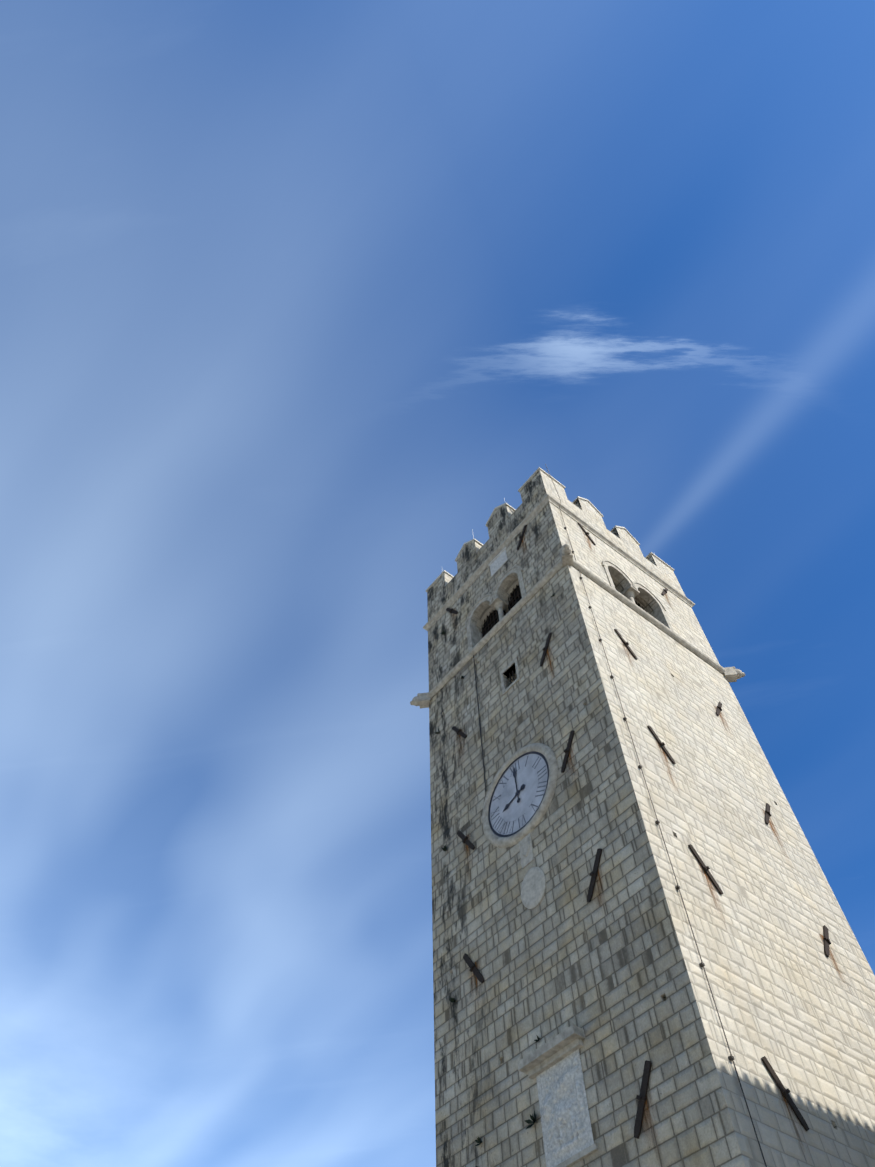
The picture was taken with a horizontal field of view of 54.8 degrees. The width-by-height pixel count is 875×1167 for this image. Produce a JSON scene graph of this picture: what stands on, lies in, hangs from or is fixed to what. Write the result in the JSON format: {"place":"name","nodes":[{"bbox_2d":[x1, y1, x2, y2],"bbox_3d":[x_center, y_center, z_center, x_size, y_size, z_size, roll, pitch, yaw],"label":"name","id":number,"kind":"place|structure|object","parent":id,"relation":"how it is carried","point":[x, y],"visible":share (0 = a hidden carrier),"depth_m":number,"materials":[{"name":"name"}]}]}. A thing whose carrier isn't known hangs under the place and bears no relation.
{"place":"outdoors","nodes":[
{"label":"outdoors","id":0,"kind":"place"},
{"bbox_2d":[0,0,874,1166],"label":"sky","id":1,"kind":"structure","parent":0,"point":[295,296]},
{"bbox_2d":[536,1049,593,1166],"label":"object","id":2,"kind":"object","parent":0,"point":[565,1121],"visible":1,"depth_m":13.26,"materials":[{"name":"stone"}]},
{"label":"ground","id":3,"kind":"structure","parent":0,"visible":0},
{"bbox_2d":[427,481,874,1166],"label":"tower wall","id":4,"kind":"structure","parent":3,"relation":"on","point":[623,981],"depth_m":16.17,"materials":[{"name":"stone"}]},
{"bbox_2d":[410,692,429,707],"bbox_3d":[-0.529,3.591,25.889,0.636,0.380,0.321,-6,-58,3],"label":"cornice end","id":5,"kind":"object","parent":4,"relation":"attached to","point":[421,700],"visible":1,"depth_m":25.75,"materials":[{"name":"beige stone"}]},
{"bbox_2d":[473,655,486,790],"bbox_3d":[1.114,3.550,22.606,0.032,5.460,0.028,-33,-63,18],"label":"cable pipe","id":6,"kind":"object","parent":4,"relation":"attached to","point":[479,725],"visible":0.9,"depth_m":22.26,"materials":[{"name":"black metal"}]},
{"bbox_2d":[433,593,554,1145],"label":"plant tufts","id":7,"kind":"object","parent":4,"relation":"attached to","point":[479,1141],"visible":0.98,"depth_m":14.40,"materials":[{"name":"green plant"}]},
{"bbox_2d":[465,565,525,651],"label":"window arches","id":8,"kind":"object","parent":4,"relation":"attached to","point":[498,603],"visible":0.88,"depth_m":26.04,"materials":[{"name":"stone"}]},
{"bbox_2d":[488,547,507,576],"bbox_3d":[1.973,-0.674,27.185,0.095,0.760,0.860,33,-65,-20],"label":"inscription plaque","id":9,"kind":"object","parent":4,"relation":"attached to","point":[498,561],"visible":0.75,"depth_m":27.17,"materials":[{"name":"stone"}]},
{"bbox_2d":[481,585,521,636],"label":"window louvers","id":10,"kind":"object","parent":4,"relation":"on","point":[511,605],"visible":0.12,"depth_m":26.16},
{"bbox_2d":[500,657,519,694],"bbox_3d":[2.020,2.518,22.498,0.280,0.950,0.680,33,-65,-20],"label":"window frame","id":11,"kind":"object","parent":4,"relation":"attached to","point":[505,669],"visible":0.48,"depth_m":22.56,"materials":[{"name":"stone"}]},
{"bbox_2d":[509,668,516,683],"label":"window bars","id":12,"kind":"object","parent":4,"relation":"on","point":[513,676],"depth_m":22.59,"materials":[{"name":"metal"}]},
{"bbox_2d":[482,743,557,847],"bbox_3d":[1.823,4.748,19.093,0.120,2.530,2.530,33,-65,-20],"label":"clock surround","id":13,"kind":"object","parent":4,"relation":"attached to","point":[546,751],"visible":0.9,"depth_m":18.65,"materials":[{"name":"beige stone"}]},
{"bbox_2d":[490,754,547,834],"bbox_3d":[1.827,4.751,19.095,0.001,2.080,2.080,33,-65,-20],"label":"clock face","id":14,"kind":"object","parent":13,"relation":"in","point":[527,776],"visible":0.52,"depth_m":19.05},
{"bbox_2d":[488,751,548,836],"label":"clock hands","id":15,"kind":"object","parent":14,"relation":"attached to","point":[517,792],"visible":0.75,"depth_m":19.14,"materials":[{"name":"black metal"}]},
{"bbox_2d":[491,756,546,833],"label":"clock numerals","id":16,"kind":"object","parent":14,"relation":"attached to","point":[532,805],"visible":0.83,"depth_m":18.88,"materials":[{"name":"black paint"}]},
{"bbox_2d":[518,833,533,868],"bbox_3d":[1.875,5.603,17.782,0.100,0.770,0.370,33,-65,-20],"label":"stone plaque","id":17,"kind":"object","parent":4,"relation":"attached to","point":[526,851],"depth_m":17.70,"materials":[{"name":"stone"}]},
{"bbox_2d":[521,867,545,908],"bbox_3d":[1.917,6.088,16.901,0.065,0.900,0.720,33,-65,-20],"label":"medallion","id":18,"kind":"object","parent":4,"relation":"attached to","point":[533,887],"visible":0.85,"depth_m":16.84,"materials":[{"name":"stone"}]},
{"bbox_2d":[427,469,678,604],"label":"merlons","id":19,"kind":"object","parent":4,"relation":"on","point":[501,516],"visible":0.27,"depth_m":29.51,"materials":[{"name":"stone"}]},
{"bbox_2d":[426,467,673,591],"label":"merlon caps","id":20,"kind":"object","parent":19,"relation":"on","point":[564,487],"visible":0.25,"depth_m":29.90,"materials":[{"name":"stone"}]},
{"bbox_2d":[517,1025,598,1166],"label":"molding","id":21,"kind":"structure","parent":4,"relation":"attached to","point":[552,1052],"depth_m":13.90,"materials":[{"name":"beige stone"}]},
{"bbox_2d":[423,494,694,630],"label":"cornice","id":22,"kind":"structure","parent":4,"relation":"attached to","point":[518,529],"depth_m":27.70,"materials":[{"name":"stone"}]},
{"bbox_2d":[560,544,572,566],"bbox_3d":[3.541,-0.843,23.233,0.321,0.380,0.636,-6,-58,3],"label":"corbel head","id":23,"kind":"object","parent":4,"relation":"attached to","point":[566,556],"visible":1,"depth_m":23.11},
{"bbox_2d":[427,559,725,699],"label":"cornice","id":24,"kind":"structure","parent":4,"relation":"on","point":[497,627],"depth_m":24.45,"materials":[{"name":"stone"}]},
{"bbox_2d":[601,560,673,630],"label":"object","id":25,"kind":"object","parent":4,"relation":"attached to","point":[631,592],"visible":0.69,"depth_m":25.97,"materials":[{"name":"stone"}]},
{"bbox_2d":[446,523,830,1166],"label":"wall anchors","id":26,"kind":"object","parent":4,"relation":"on","point":[641,1098],"depth_m":15.81,"materials":[{"name":"metal"}]},
{"bbox_2d":[451,534,852,1165],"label":"rust streaks","id":27,"kind":"object","parent":4,"relation":"attached to","point":[601,886],"visible":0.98,"depth_m":16.69,"materials":[{"name":"brown"}]},
{"bbox_2d":[545,464,766,1166],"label":"lightning conductor","id":28,"kind":"object","parent":4,"relation":"attached to","point":[702,964],"visible":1,"depth_m":14.41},
{"bbox_2d":[724,667,744,682],"bbox_3d":[8.976,2.744,25.572,0.636,0.380,0.321,-6,-58,3],"label":"corbel head","id":29,"kind":"object","parent":4,"relation":"attached to","point":[732,674],"visible":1,"depth_m":25.44}
]}

